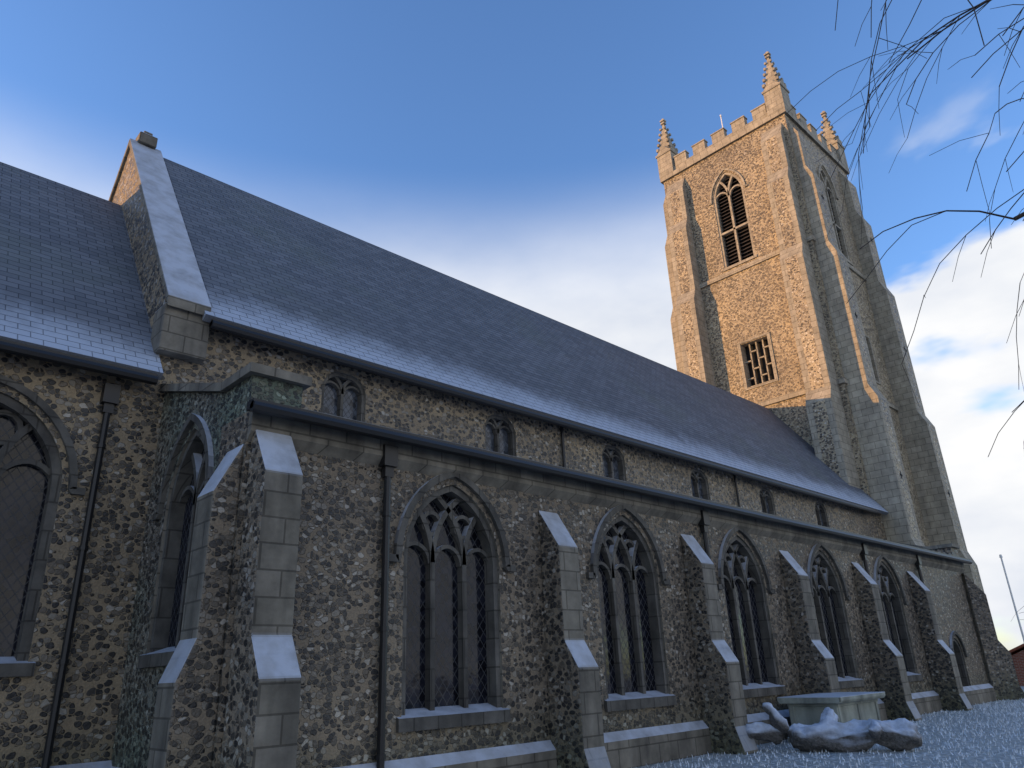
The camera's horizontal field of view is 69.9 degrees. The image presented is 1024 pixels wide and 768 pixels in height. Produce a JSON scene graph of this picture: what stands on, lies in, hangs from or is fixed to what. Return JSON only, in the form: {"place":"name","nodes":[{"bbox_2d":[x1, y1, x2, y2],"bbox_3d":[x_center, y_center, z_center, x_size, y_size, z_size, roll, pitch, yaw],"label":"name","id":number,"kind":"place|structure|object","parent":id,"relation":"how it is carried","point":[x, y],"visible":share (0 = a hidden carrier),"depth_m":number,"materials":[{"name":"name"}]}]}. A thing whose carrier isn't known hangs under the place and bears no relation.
{"place":"outdoors","nodes":[
{"label":"outdoors","id":0,"kind":"place"},
{"bbox_2d":[38,760,111,767],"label":"plinth","id":1,"kind":"structure","parent":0,"point":[103,764],"depth_m":9.71,"materials":[{"name":"grey stone"}]},
{"bbox_2d":[95,151,193,761],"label":"wall","id":2,"kind":"structure","parent":0,"point":[127,197],"depth_m":11.51,"materials":[{"name":"beige stone"}]},
{"bbox_2d":[111,375,302,767],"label":"aisle end wall","id":3,"kind":"structure","parent":0,"point":[216,412],"depth_m":10.09,"materials":[{"name":"grey stone"}]},
{"bbox_2d":[160,362,959,549],"bbox_3d":[5.507,3.061,19.595,27.660,0.884,3.400,17,-29,-41],"label":"parapet coping","id":4,"kind":"object","parent":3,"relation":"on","point":[255,369],"visible":0.53,"depth_m":9.79,"materials":[{"name":"grey stone"}]},
{"bbox_2d":[0,373,969,732],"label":"window","id":5,"kind":"structure","parent":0,"point":[200,471],"depth_m":10.87,"materials":[{"name":"grey stone"}]},
{"bbox_2d":[0,0,1023,650],"label":"sky","id":6,"kind":"structure","parent":0,"point":[505,149],"materials":[{"name":"blue"}]},
{"bbox_2d":[211,411,988,767],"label":"aisle wall","id":7,"kind":"structure","parent":0,"point":[337,611],"depth_m":10.73,"materials":[{"name":"grey stone"}]},
{"bbox_2d":[147,430,1023,767],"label":"buttresses","id":8,"kind":"structure","parent":7,"relation":"attached to","point":[261,710],"depth_m":8.95,"materials":[{"name":"grey stone"}]},
{"bbox_2d":[311,410,952,555],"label":"aisle roof","id":9,"kind":"structure","parent":7,"relation":"on","point":[581,471],"depth_m":12.66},
{"bbox_2d":[664,114,929,545],"bbox_3d":[15.626,1.006,39.997,8.000,29.900,8.000,17,-29,-41],"label":"tower shaft","id":10,"kind":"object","parent":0,"point":[748,303],"visible":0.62,"depth_m":39.33,"materials":[{"name":"beige stone"}]},
{"bbox_2d":[719,177,774,385],"bbox_3d":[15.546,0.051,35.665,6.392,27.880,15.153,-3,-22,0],"label":"tower windows","id":11,"kind":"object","parent":10,"relation":"in","point":[756,363],"visible":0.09,"depth_m":40.87,"materials":[{"name":"black wood"}]},
{"bbox_2d":[717,177,842,263],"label":"louvers","id":12,"kind":"object","parent":11,"relation":"on","point":[738,222],"visible":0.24,"depth_m":41.16,"materials":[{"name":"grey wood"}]},
{"bbox_2d":[655,51,898,410],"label":"tower dressings","id":13,"kind":"structure","parent":10,"relation":"attached to","point":[671,162],"depth_m":41.60,"materials":[{"name":"beige stone"}]},
{"bbox_2d":[635,686,1023,767],"bbox_3d":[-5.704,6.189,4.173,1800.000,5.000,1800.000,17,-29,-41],"label":"ground","id":14,"kind":"structure","parent":0,"point":[834,759],"depth_m":12.58,"materials":[{"name":"white plant"}]},
{"bbox_2d":[0,352,151,767],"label":"chancel wall","id":15,"kind":"structure","parent":14,"relation":"on","point":[70,396],"depth_m":10.37,"materials":[{"name":"grey stone"}]},
{"bbox_2d":[0,162,162,379],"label":"chancel roof","id":16,"kind":"structure","parent":15,"relation":"on","point":[70,281],"depth_m":12.63,"materials":[{"name":"tile"}]},
{"bbox_2d":[0,318,971,767],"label":"gutters and downpipes","id":17,"kind":"object","parent":14,"relation":"on","point":[110,402],"visible":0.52,"depth_m":11.20,"materials":[{"name":"black metal"}]},
{"bbox_2d":[111,412,996,767],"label":"stone string course","id":18,"kind":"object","parent":14,"relation":"on","point":[643,746],"depth_m":12.23,"materials":[{"name":"grey stone"}]},
{"bbox_2d":[663,123,983,591],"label":"tower buttresses","id":19,"kind":"structure","parent":14,"relation":"on","point":[881,458],"depth_m":36.69,"materials":[{"name":"beige stone"}]},
{"bbox_2d":[821,195,949,496],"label":"buttress weatherings","id":20,"kind":"object","parent":19,"relation":"attached to","point":[905,351],"visible":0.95,"depth_m":36.45,"materials":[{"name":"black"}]},
{"bbox_2d":[777,692,884,742],"bbox_3d":[6.701,6.878,15.170,2.220,0.840,1.320,17,-29,-41],"label":"chest tomb","id":21,"kind":"object","parent":14,"relation":"on","point":[806,709],"visible":0.5,"depth_m":14.74,"materials":[{"name":"stone"}]},
{"bbox_2d":[745,702,922,752],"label":"rocks","id":22,"kind":"object","parent":14,"relation":"on","point":[828,732],"visible":0.98,"depth_m":12.89,"materials":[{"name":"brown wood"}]},
{"bbox_2d":[792,0,1023,456],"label":"birch tree","id":23,"kind":"object","parent":14,"relation":"on","point":[1019,215],"visible":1,"depth_m":6.51,"materials":[{"name":"brown plant"}]},
{"bbox_2d":[999,554,1023,641],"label":"flagpole","id":24,"kind":"object","parent":14,"relation":"on","point":[1014,605],"visible":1,"depth_m":36.27,"materials":[{"name":"white metal"}]},
{"bbox_2d":[1009,643,1023,685],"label":"brick house","id":25,"kind":"structure","parent":14,"relation":"on","point":[1017,653],"depth_m":37.92,"materials":[{"name":"brick"}]},
{"bbox_3d":[-1.249,8.616,27.534,29.800,7.900,4.000,17,-29,-41],"label":"nave","id":26,"kind":"object","parent":14,"relation":"on","visible":0},
{"bbox_2d":[108,131,210,363],"bbox_3d":[-8.648,-2.611,16.376,0.760,7.397,9.180,17,-29,-41],"label":"gable coping","id":27,"kind":"object","parent":26,"relation":"attached to","point":[180,329],"visible":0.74,"depth_m":13.21,"materials":[{"name":"stone"}]},
{"bbox_2d":[163,158,888,514],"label":"nave roof","id":28,"kind":"structure","parent":26,"relation":"attached to","point":[269,268],"depth_m":19.17,"materials":[{"name":"tile"}]},
{"bbox_2d":[192,329,886,539],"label":"clerestory wall","id":29,"kind":"structure","parent":26,"relation":"attached to","point":[394,404],"depth_m":17.25,"materials":[{"name":"grey stone"}]},
{"bbox_2d":[323,379,822,525],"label":"clerestory windows","id":30,"kind":"structure","parent":29,"relation":"in","point":[349,403],"depth_m":14.70,"materials":[{"name":"black glass"}]},
{"bbox_2d":[931,547,958,556],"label":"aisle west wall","id":31,"kind":"structure","parent":0,"point":[951,551],"depth_m":27.00,"materials":[{"name":"grey stone"}]}
]}

